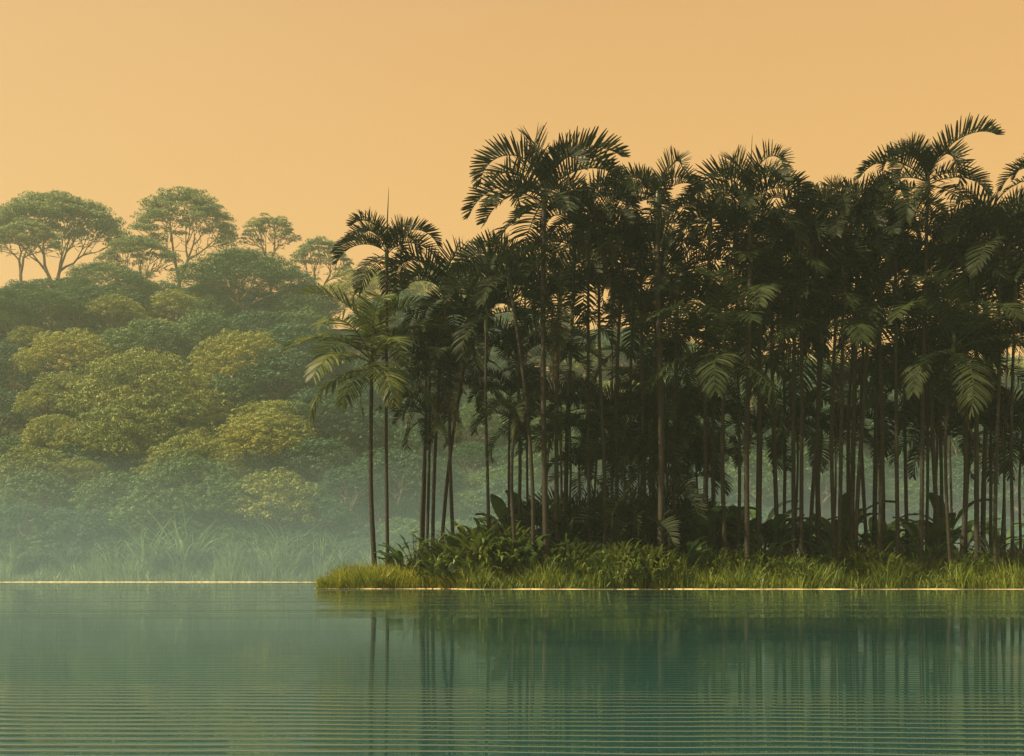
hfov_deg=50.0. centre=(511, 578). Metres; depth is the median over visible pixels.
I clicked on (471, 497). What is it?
rainforest tree
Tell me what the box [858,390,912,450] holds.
rainforest tree
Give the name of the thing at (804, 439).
rainforest tree
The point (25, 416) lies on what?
rainforest tree
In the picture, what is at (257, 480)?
rainforest tree
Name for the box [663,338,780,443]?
palm tree
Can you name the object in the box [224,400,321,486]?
rainforest tree
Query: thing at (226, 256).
rainforest tree
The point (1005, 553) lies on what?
leafy shrub
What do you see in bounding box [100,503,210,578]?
cane clump
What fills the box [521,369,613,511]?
palm tree
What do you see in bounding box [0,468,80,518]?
rainforest tree
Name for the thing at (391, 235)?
palm tree
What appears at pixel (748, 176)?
palm tree
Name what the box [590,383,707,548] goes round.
palm tree
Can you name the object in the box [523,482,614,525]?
young palm
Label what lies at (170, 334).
rainforest tree
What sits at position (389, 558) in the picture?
broad leaf plant
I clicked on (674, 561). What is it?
leafy shrub
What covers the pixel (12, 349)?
rainforest tree
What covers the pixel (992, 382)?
rainforest tree
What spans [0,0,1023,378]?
sky
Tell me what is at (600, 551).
leafy shrub
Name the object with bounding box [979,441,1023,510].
rainforest tree
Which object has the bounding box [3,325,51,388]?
rainforest tree
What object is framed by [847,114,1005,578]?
palm tree
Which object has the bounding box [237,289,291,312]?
rainforest tree
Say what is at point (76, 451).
rainforest tree
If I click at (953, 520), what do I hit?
broad leaf plant
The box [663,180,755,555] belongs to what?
palm tree
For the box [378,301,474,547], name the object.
palm tree
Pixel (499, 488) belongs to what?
rainforest tree
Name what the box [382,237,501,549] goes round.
palm tree
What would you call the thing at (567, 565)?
leafy shrub
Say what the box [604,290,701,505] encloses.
palm tree
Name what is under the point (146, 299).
rainforest tree
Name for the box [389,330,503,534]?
palm tree
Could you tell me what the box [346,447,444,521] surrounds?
rainforest tree
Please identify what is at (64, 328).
rainforest tree
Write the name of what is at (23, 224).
umbrella tree
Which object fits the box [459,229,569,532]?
palm tree
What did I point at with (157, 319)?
rainforest tree
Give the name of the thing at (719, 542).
broad leaf plant
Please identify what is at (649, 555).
leafy shrub
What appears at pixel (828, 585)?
sedge tuft
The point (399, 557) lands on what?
broad leaf plant
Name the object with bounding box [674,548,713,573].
leafy shrub
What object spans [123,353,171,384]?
rainforest tree
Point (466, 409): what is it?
rainforest tree
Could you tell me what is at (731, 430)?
rainforest tree
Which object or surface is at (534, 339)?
palm tree
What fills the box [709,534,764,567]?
arching plant
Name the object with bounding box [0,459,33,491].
rainforest tree
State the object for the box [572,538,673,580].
leafy shrub
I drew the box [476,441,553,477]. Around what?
rainforest tree
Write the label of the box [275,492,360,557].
rainforest tree
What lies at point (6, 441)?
rainforest tree
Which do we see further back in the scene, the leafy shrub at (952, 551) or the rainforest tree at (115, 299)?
the rainforest tree at (115, 299)
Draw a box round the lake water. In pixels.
[0,582,1023,755]
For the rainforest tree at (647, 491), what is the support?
on the ground at (12, 429)
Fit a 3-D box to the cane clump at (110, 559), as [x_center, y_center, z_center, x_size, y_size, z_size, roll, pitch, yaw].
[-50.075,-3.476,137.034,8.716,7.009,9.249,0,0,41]
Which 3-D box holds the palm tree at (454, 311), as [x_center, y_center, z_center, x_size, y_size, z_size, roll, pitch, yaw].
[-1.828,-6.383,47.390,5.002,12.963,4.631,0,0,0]
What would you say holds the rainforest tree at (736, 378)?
on the ground at (12, 429)
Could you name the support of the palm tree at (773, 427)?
on the island ground at (677, 588)
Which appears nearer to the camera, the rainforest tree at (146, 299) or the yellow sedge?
the yellow sedge
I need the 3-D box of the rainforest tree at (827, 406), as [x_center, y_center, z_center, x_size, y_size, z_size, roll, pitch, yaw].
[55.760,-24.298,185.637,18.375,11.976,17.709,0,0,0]
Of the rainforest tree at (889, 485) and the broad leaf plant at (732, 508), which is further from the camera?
the rainforest tree at (889, 485)
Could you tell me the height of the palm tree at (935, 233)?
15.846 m
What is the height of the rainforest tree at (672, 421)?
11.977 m
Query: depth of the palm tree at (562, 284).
45.46 m
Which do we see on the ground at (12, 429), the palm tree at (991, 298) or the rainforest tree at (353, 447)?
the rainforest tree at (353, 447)
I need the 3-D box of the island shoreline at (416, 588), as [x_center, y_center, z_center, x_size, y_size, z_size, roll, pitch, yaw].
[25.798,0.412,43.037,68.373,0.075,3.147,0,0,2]
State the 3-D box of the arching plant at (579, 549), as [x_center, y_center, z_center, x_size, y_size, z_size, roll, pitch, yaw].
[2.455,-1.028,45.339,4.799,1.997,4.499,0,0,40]
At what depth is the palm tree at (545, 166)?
44.45 m
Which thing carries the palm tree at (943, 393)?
on the island ground at (677, 588)
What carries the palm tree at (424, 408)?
on the island ground at (677, 588)
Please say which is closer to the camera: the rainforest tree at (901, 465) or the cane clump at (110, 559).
the cane clump at (110, 559)
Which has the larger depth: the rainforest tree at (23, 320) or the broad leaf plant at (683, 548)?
the rainforest tree at (23, 320)
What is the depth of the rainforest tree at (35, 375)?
191.44 m
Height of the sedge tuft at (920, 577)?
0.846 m
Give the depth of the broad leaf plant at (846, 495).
47.99 m
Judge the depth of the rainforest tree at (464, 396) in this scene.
191.37 m
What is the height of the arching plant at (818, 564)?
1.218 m
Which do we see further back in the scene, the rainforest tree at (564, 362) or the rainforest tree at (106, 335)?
the rainforest tree at (564, 362)
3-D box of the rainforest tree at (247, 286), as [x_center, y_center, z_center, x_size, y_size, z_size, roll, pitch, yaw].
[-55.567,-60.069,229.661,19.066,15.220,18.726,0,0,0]
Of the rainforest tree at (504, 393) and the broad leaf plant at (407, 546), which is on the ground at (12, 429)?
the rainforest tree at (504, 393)
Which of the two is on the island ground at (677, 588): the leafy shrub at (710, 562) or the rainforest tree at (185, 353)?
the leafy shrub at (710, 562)
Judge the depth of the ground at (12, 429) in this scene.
179.90 m
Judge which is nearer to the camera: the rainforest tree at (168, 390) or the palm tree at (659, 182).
the palm tree at (659, 182)
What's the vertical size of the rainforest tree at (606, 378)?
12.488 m
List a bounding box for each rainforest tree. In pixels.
[0,282,86,370]
[0,299,52,369]
[0,319,17,346]
[0,342,45,409]
[0,361,41,392]
[0,386,36,437]
[0,435,44,461]
[0,444,76,497]
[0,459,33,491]
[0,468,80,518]
[2,479,75,519]
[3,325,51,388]
[4,279,43,311]
[7,333,58,352]
[8,327,125,420]
[11,388,78,450]
[14,287,71,331]
[14,401,72,424]
[15,422,81,455]
[19,278,69,302]
[20,414,80,468]
[26,356,88,390]
[26,370,104,419]
[29,443,118,489]
[45,294,108,359]
[46,421,117,492]
[47,282,161,332]
[47,387,103,419]
[47,455,110,493]
[52,323,94,355]
[54,260,161,327]
[54,346,232,461]
[68,471,153,521]
[68,488,147,517]
[69,383,220,466]
[72,357,130,386]
[74,418,144,458]
[76,299,119,331]
[79,452,170,492]
[82,293,147,348]
[86,326,119,355]
[88,421,163,475]
[97,327,145,382]
[104,318,193,382]
[104,487,204,534]
[110,276,165,309]
[110,295,165,318]
[114,447,257,523]
[119,412,176,456]
[123,316,185,351]
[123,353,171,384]
[130,427,251,487]
[141,376,213,406]
[142,280,186,315]
[144,287,208,324]
[144,444,223,484]
[146,406,223,442]
[154,507,228,541]
[161,347,219,375]
[163,246,322,329]
[173,309,239,346]
[174,311,239,380]
[179,478,267,552]
[180,279,243,312]
[184,294,241,322]
[187,328,297,416]
[192,373,268,415]
[195,349,253,377]
[195,404,234,432]
[201,531,241,551]
[204,252,289,302]
[206,523,274,560]
[208,408,327,506]
[210,504,282,553]
[217,422,289,466]
[217,444,304,495]
[218,384,259,413]
[219,467,332,536]
[224,287,274,316]
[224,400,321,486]
[228,307,290,347]
[233,347,329,435]
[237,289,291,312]
[238,496,288,523]
[246,384,290,408]
[249,323,340,389]
[267,278,341,323]
[267,307,339,343]
[272,293,336,327]
[273,386,364,468]
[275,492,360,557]
[276,437,363,487]
[280,490,360,520]
[281,341,350,376]
[281,382,335,418]
[284,425,334,465]
[289,467,351,496]
[312,464,391,564]
[313,403,400,456]
[316,420,393,460]
[322,266,416,317]
[326,518,391,563]
[327,378,391,413]
[333,329,376,363]
[335,455,410,493]
[335,535,383,564]
[337,357,395,386]
[343,288,462,355]
[344,486,403,524]
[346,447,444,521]
[367,325,418,361]
[367,424,446,459]
[368,516,429,554]
[370,520,404,538]
[376,312,415,342]
[377,357,453,392]
[377,531,418,554]
[383,393,446,442]
[388,260,501,318]
[389,454,474,495]
[391,490,462,525]
[410,526,456,551]
[416,517,474,544]
[435,490,494,522]
[437,402,510,448]
[437,439,499,487]
[447,387,493,416]
[448,519,485,537]
[450,307,501,345]
[451,320,497,347]
[455,348,514,381]
[455,466,539,498]
[461,475,550,523]
[473,383,539,422]
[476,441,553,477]
[490,310,553,333]
[491,327,560,364]
[493,432,623,498]
[494,417,546,450]
[524,388,592,416]
[525,412,635,496]
[535,401,634,437]
[546,330,613,376]
[554,344,615,380]
[574,326,639,380]
[577,333,666,378]
[593,380,639,415]
[598,463,671,503]
[602,375,638,383]
[613,353,635,381]
[627,403,702,431]
[635,422,728,476]
[648,371,708,404]
[669,467,743,504]
[672,340,700,367]
[690,418,796,483]
[693,390,789,460]
[709,449,810,504]
[720,366,764,384]
[720,501,787,548]
[729,382,791,416]
[745,354,814,385]
[752,439,887,516]
[763,423,833,465]
[779,373,857,417]
[787,354,829,379]
[790,400,893,446]
[804,444,872,498]
[856,454,925,495]
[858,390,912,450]
[858,526,869,546]
[859,478,939,522]
[872,427,952,464]
[901,465,997,513]
[913,453,980,506]
[924,422,1009,467]
[931,505,1023,551]
[954,453,1023,521]
[956,375,1008,402]
[979,354,1023,377]
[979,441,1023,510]
[993,360,1023,387]
[1001,372,1023,402]
[1006,520,1023,548]
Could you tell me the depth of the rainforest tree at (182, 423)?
170.32 m
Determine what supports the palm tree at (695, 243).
on the island ground at (677, 588)
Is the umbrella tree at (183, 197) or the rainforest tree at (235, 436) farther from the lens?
the umbrella tree at (183, 197)
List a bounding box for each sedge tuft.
[576,572,596,587]
[702,571,727,588]
[822,578,835,588]
[912,568,935,584]
[943,573,970,586]
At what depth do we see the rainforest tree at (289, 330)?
185.51 m
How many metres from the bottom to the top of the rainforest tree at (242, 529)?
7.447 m
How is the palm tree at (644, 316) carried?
on the island ground at (677, 588)
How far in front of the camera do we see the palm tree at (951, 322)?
43.66 m
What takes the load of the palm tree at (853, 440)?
on the island ground at (677, 588)
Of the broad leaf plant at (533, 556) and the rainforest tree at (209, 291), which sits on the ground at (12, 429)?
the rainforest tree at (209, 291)
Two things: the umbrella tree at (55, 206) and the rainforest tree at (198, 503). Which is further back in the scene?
the umbrella tree at (55, 206)
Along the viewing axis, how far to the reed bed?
134.48 m
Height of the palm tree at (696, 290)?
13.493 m
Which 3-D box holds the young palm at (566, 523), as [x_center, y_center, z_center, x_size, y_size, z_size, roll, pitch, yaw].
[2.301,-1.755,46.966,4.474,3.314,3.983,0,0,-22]
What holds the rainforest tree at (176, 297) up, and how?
on the ground at (12, 429)
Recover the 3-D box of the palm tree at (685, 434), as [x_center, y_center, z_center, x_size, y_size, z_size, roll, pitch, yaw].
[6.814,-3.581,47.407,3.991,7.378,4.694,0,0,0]
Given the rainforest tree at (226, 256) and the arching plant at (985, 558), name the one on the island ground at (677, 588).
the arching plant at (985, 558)
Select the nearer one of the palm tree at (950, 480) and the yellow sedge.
the yellow sedge
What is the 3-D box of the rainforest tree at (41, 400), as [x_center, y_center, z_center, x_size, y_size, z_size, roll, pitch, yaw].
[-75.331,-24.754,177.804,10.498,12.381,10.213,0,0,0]
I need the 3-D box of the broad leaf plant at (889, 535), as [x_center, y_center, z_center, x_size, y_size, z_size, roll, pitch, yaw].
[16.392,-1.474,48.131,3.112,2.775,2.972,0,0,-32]
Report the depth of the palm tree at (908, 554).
48.14 m
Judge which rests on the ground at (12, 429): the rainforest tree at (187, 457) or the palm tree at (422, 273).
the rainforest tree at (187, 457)
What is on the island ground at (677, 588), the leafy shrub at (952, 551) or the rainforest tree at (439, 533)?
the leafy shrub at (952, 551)
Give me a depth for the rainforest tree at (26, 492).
153.20 m
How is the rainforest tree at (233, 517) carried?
on the ground at (12, 429)
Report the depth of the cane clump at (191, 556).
135.90 m
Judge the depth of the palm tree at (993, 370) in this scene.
47.55 m
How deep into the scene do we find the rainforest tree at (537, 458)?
162.32 m
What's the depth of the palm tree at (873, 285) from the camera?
47.54 m
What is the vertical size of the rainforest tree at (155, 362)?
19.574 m
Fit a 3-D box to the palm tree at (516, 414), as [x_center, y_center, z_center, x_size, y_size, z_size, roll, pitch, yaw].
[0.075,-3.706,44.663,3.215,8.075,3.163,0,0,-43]
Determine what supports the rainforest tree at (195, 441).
on the ground at (12, 429)
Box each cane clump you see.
[0,543,40,575]
[36,534,91,577]
[70,532,139,572]
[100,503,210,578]
[102,503,209,575]
[127,497,231,575]
[161,521,236,572]
[200,520,269,579]
[238,523,273,565]
[240,507,332,576]
[262,522,318,578]
[295,523,340,572]
[306,521,383,570]
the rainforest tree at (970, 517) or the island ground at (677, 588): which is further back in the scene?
the rainforest tree at (970, 517)
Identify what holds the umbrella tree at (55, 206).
on the ground at (12, 429)
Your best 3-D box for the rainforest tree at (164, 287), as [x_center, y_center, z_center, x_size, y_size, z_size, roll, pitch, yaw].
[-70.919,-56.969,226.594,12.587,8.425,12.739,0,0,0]
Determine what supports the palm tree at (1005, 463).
on the island ground at (677, 588)
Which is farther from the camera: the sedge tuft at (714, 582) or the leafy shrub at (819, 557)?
the leafy shrub at (819, 557)
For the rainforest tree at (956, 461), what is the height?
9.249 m
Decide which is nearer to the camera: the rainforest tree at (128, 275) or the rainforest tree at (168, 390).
the rainforest tree at (168, 390)
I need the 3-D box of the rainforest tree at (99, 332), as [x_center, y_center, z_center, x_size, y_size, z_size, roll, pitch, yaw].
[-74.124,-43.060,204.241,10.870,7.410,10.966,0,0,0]
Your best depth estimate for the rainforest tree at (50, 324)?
214.65 m
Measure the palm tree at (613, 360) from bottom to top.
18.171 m
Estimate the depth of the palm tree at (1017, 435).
48.45 m
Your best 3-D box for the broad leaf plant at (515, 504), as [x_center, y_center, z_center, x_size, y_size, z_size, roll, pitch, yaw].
[0.080,-2.002,50.999,4.239,3.958,4.439,0,0,-20]
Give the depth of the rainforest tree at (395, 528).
142.19 m
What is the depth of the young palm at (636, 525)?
46.14 m
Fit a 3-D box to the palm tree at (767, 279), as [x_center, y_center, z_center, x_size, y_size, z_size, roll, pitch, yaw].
[10.415,-7.530,45.962,7.139,15.221,7.508,0,0,0]
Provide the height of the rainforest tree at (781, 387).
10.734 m
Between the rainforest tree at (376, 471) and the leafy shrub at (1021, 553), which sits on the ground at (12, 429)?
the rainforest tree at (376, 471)
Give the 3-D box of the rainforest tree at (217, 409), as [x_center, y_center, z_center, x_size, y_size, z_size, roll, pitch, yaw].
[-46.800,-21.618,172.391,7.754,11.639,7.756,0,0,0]
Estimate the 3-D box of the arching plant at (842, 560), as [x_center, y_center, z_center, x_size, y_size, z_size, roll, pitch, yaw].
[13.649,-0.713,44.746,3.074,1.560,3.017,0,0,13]
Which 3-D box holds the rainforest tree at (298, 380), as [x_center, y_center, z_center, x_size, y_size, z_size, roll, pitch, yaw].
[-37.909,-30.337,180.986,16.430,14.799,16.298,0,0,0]
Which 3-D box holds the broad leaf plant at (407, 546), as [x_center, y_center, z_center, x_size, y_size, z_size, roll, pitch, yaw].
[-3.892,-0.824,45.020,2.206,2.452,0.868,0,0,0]
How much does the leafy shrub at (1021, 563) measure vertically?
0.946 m
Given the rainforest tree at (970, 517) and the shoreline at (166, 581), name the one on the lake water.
the shoreline at (166, 581)
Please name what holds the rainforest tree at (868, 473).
on the ground at (12, 429)
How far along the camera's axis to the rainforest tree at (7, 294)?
197.95 m
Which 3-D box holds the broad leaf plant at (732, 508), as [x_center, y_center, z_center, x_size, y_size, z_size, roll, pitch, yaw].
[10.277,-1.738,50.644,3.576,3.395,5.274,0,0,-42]
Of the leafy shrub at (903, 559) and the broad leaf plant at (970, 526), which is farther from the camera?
the broad leaf plant at (970, 526)
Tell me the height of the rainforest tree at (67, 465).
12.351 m
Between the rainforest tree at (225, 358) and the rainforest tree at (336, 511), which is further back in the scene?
the rainforest tree at (225, 358)
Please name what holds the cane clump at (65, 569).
on the ground at (12, 429)
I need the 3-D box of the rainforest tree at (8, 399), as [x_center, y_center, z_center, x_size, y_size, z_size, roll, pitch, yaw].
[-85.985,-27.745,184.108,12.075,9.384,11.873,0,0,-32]
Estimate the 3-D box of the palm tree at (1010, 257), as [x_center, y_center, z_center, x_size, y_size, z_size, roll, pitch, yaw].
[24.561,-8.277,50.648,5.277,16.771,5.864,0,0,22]
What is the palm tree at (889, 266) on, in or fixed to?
on the island ground at (677, 588)
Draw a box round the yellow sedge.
[313,560,494,588]
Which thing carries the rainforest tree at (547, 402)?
on the ground at (12, 429)
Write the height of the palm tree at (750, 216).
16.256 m
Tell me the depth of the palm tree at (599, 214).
45.54 m
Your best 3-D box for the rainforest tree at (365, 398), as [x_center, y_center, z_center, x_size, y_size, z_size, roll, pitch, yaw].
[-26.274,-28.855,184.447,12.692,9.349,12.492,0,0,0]
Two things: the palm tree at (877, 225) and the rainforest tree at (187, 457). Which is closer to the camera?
the palm tree at (877, 225)
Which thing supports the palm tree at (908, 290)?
on the island ground at (677, 588)
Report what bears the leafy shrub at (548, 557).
on the island ground at (677, 588)
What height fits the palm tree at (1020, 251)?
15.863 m
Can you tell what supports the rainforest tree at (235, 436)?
on the ground at (12, 429)
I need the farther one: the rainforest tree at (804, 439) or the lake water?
the rainforest tree at (804, 439)
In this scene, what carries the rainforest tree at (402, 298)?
on the ground at (12, 429)
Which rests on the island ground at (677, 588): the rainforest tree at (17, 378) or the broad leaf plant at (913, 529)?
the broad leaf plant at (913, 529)
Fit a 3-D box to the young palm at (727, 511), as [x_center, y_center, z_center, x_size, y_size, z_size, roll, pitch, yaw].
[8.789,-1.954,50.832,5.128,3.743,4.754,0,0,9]
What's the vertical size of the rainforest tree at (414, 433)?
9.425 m
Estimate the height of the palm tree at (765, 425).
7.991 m
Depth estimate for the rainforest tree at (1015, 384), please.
212.23 m
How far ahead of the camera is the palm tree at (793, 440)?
45.55 m
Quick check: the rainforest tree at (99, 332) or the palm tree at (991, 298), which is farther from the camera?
the rainforest tree at (99, 332)
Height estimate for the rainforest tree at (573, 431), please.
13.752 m
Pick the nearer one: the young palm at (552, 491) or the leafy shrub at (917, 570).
the leafy shrub at (917, 570)
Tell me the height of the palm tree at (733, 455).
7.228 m
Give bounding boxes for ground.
[0,317,1023,581]
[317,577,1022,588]
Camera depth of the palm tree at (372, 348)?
45.77 m
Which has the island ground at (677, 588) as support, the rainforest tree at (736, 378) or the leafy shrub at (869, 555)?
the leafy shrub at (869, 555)
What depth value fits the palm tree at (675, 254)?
46.19 m
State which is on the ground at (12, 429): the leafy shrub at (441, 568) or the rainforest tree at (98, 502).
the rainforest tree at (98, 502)
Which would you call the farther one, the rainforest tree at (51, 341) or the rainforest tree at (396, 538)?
the rainforest tree at (51, 341)
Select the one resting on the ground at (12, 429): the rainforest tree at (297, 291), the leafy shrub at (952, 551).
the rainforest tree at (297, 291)
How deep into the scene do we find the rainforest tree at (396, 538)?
138.24 m
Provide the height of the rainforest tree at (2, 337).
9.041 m
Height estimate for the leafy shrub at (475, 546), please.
2.799 m
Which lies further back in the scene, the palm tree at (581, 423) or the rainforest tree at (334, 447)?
the rainforest tree at (334, 447)
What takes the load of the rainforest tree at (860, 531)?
on the ground at (12, 429)
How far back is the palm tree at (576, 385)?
47.38 m
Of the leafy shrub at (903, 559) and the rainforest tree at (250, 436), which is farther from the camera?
the rainforest tree at (250, 436)
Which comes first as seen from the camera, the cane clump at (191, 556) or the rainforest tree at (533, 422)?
the cane clump at (191, 556)
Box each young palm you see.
[502,493,629,546]
[515,505,621,549]
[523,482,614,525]
[538,513,614,544]
[569,473,711,546]
[573,520,649,551]
[574,495,690,547]
[602,492,735,552]
[602,520,683,546]
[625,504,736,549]
[651,524,721,553]
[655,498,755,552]
[734,524,807,553]
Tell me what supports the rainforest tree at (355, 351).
on the ground at (12, 429)
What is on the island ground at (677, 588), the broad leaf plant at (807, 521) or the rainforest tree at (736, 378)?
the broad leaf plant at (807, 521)
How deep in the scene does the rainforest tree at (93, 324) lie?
214.78 m
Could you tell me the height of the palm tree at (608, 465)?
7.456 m
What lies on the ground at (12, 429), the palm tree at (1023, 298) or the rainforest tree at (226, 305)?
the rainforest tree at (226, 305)
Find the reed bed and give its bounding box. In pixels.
[0,528,957,581]
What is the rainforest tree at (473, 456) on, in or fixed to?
on the ground at (12, 429)
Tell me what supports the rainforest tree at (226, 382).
on the ground at (12, 429)
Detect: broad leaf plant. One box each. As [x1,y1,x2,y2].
[374,541,429,569]
[377,548,413,567]
[393,529,436,576]
[467,490,568,535]
[475,494,521,532]
[503,510,608,541]
[506,498,601,543]
[507,534,563,562]
[519,530,572,560]
[521,544,563,565]
[651,493,757,549]
[654,536,710,566]
[667,530,720,553]
[710,526,750,552]
[711,505,805,549]
[718,508,812,561]
[750,500,806,549]
[761,516,837,551]
[786,491,894,553]
[796,507,865,547]
[796,520,814,550]
[858,514,916,552]
[858,517,901,547]
[860,524,924,558]
[892,516,969,557]
[900,493,988,559]
[900,525,935,547]
[914,513,1006,550]
[951,536,1016,568]
[986,523,1023,554]
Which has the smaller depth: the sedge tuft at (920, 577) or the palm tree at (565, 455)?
the sedge tuft at (920, 577)
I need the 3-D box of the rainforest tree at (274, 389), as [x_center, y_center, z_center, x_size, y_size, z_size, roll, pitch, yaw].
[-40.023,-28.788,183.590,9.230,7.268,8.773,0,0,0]
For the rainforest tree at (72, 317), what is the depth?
202.53 m
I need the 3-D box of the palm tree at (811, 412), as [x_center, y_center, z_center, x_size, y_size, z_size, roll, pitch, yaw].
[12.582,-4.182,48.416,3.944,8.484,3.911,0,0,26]
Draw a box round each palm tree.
[277,282,463,567]
[330,190,442,565]
[374,320,480,554]
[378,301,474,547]
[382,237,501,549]
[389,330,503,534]
[389,387,461,546]
[414,277,526,545]
[427,258,552,539]
[448,229,567,574]
[453,315,580,532]
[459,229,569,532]
[461,122,632,572]
[466,363,564,533]
[476,389,565,573]
[492,242,630,543]
[494,314,606,479]
[508,165,642,518]
[515,406,600,542]
[517,191,650,545]
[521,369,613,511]
[530,239,668,495]
[539,375,649,550]
[540,442,623,511]
[546,182,654,556]
[560,242,695,550]
[580,419,651,498]
[581,168,679,548]
[582,386,667,545]
[584,436,685,536]
[585,334,719,491]
[586,271,714,549]
[590,204,707,544]
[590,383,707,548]
[602,215,746,549]
[603,146,707,575]
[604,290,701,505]
[625,414,716,554]
[627,448,730,553]
[639,262,805,557]
[640,378,744,553]
[643,257,780,552]
[651,430,742,503]
[657,394,756,548]
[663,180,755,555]
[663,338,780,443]
[673,138,819,570]
[674,184,783,552]
[679,204,853,556]
[684,306,827,522]
[716,181,837,560]
[718,243,848,553]
[718,405,807,506]
[727,242,932,561]
[738,208,860,558]
[745,284,829,554]
[754,388,846,533]
[756,180,847,556]
[766,217,908,564]
[775,343,902,519]
[776,405,879,551]
[777,252,946,551]
[779,201,873,560]
[785,173,909,567]
[804,186,923,552]
[806,341,962,501]
[811,229,955,557]
[818,168,917,557]
[818,226,931,548]
[818,282,938,548]
[828,389,930,548]
[841,188,952,562]
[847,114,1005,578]
[854,256,1023,567]
[856,343,957,560]
[859,235,1001,550]
[863,323,983,413]
[868,313,1009,559]
[874,285,1022,541]
[881,202,1007,559]
[887,389,995,561]
[899,217,1023,561]
[909,235,1023,554]
[910,396,1023,552]
[928,200,1023,558]
[935,180,1023,572]
[942,316,1023,560]
[942,389,1023,557]
[947,235,1023,566]
[954,191,1023,549]
[985,220,1023,324]
[987,386,1023,557]
[991,196,1023,256]
[995,153,1023,200]
[1001,253,1023,354]
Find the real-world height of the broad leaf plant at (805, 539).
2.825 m
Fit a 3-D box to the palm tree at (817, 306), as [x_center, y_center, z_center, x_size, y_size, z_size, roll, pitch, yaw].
[13.269,-6.848,46.123,8.316,13.853,7.674,0,0,0]
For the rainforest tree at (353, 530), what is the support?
on the ground at (12, 429)
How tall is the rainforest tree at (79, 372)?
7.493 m
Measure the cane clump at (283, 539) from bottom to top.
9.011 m
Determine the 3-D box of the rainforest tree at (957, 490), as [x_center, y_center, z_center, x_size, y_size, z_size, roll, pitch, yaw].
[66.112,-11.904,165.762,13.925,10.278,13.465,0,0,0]
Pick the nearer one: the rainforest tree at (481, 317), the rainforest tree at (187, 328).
the rainforest tree at (187, 328)
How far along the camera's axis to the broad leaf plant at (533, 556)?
44.09 m
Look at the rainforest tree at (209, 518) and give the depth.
141.19 m
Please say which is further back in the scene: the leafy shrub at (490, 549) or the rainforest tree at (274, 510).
the rainforest tree at (274, 510)
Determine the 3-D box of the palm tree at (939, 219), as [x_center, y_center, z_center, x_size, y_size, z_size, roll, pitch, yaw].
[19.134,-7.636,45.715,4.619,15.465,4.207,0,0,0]
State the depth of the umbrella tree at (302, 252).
235.13 m
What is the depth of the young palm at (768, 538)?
49.74 m
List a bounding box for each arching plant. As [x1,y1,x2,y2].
[538,532,612,572]
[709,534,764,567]
[727,544,768,553]
[792,551,834,572]
[817,544,862,573]
[827,532,905,573]
[954,547,1008,571]
[985,547,1023,569]
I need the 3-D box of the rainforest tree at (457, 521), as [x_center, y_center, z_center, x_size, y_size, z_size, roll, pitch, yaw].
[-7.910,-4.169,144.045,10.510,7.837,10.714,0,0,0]
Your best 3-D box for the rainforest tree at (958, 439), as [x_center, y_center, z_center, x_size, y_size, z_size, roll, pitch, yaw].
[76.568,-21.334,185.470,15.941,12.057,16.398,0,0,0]
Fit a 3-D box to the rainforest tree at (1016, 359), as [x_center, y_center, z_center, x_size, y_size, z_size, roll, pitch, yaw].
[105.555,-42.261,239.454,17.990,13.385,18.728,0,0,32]
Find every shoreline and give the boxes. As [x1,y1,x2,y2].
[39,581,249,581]
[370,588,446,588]
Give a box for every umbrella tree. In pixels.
[0,189,132,288]
[0,217,67,282]
[93,234,182,290]
[126,186,240,318]
[239,212,301,291]
[289,235,354,286]
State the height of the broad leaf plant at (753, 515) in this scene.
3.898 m
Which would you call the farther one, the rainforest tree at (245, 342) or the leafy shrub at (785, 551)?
the rainforest tree at (245, 342)
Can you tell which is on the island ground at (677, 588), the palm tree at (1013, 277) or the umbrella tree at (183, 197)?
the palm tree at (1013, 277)
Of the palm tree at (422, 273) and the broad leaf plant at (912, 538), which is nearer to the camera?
the palm tree at (422, 273)
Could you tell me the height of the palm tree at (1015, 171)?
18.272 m
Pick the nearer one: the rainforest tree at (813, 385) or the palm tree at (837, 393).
the palm tree at (837, 393)
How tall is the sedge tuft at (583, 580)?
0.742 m
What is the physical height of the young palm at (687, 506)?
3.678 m
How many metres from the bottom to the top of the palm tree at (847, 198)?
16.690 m
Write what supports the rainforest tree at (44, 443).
on the ground at (12, 429)
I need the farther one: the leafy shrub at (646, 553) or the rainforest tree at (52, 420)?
the rainforest tree at (52, 420)
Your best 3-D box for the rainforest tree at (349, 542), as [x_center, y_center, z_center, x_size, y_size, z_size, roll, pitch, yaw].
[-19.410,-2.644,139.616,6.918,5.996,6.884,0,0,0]
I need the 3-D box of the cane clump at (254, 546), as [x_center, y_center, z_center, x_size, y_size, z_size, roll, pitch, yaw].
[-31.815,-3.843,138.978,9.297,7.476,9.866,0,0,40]
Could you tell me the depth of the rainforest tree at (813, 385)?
191.31 m
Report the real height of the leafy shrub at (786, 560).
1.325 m
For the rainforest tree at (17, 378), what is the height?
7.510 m
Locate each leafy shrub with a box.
[404,518,540,573]
[404,538,498,576]
[421,515,557,575]
[425,527,521,574]
[466,525,552,574]
[491,539,559,573]
[510,543,572,572]
[523,533,604,576]
[570,547,614,575]
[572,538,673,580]
[612,539,699,580]
[614,541,672,573]
[666,550,687,573]
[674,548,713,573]
[679,544,753,575]
[706,550,754,572]
[716,547,781,574]
[760,552,818,578]
[761,545,824,564]
[789,552,829,567]
[831,544,909,577]
[842,543,895,557]
[884,555,911,568]
[884,559,935,580]
[905,556,944,569]
[928,558,978,575]
[930,546,972,555]
[936,553,991,574]
[944,550,973,559]
[999,543,1023,561]
[999,546,1023,562]
[999,559,1023,573]

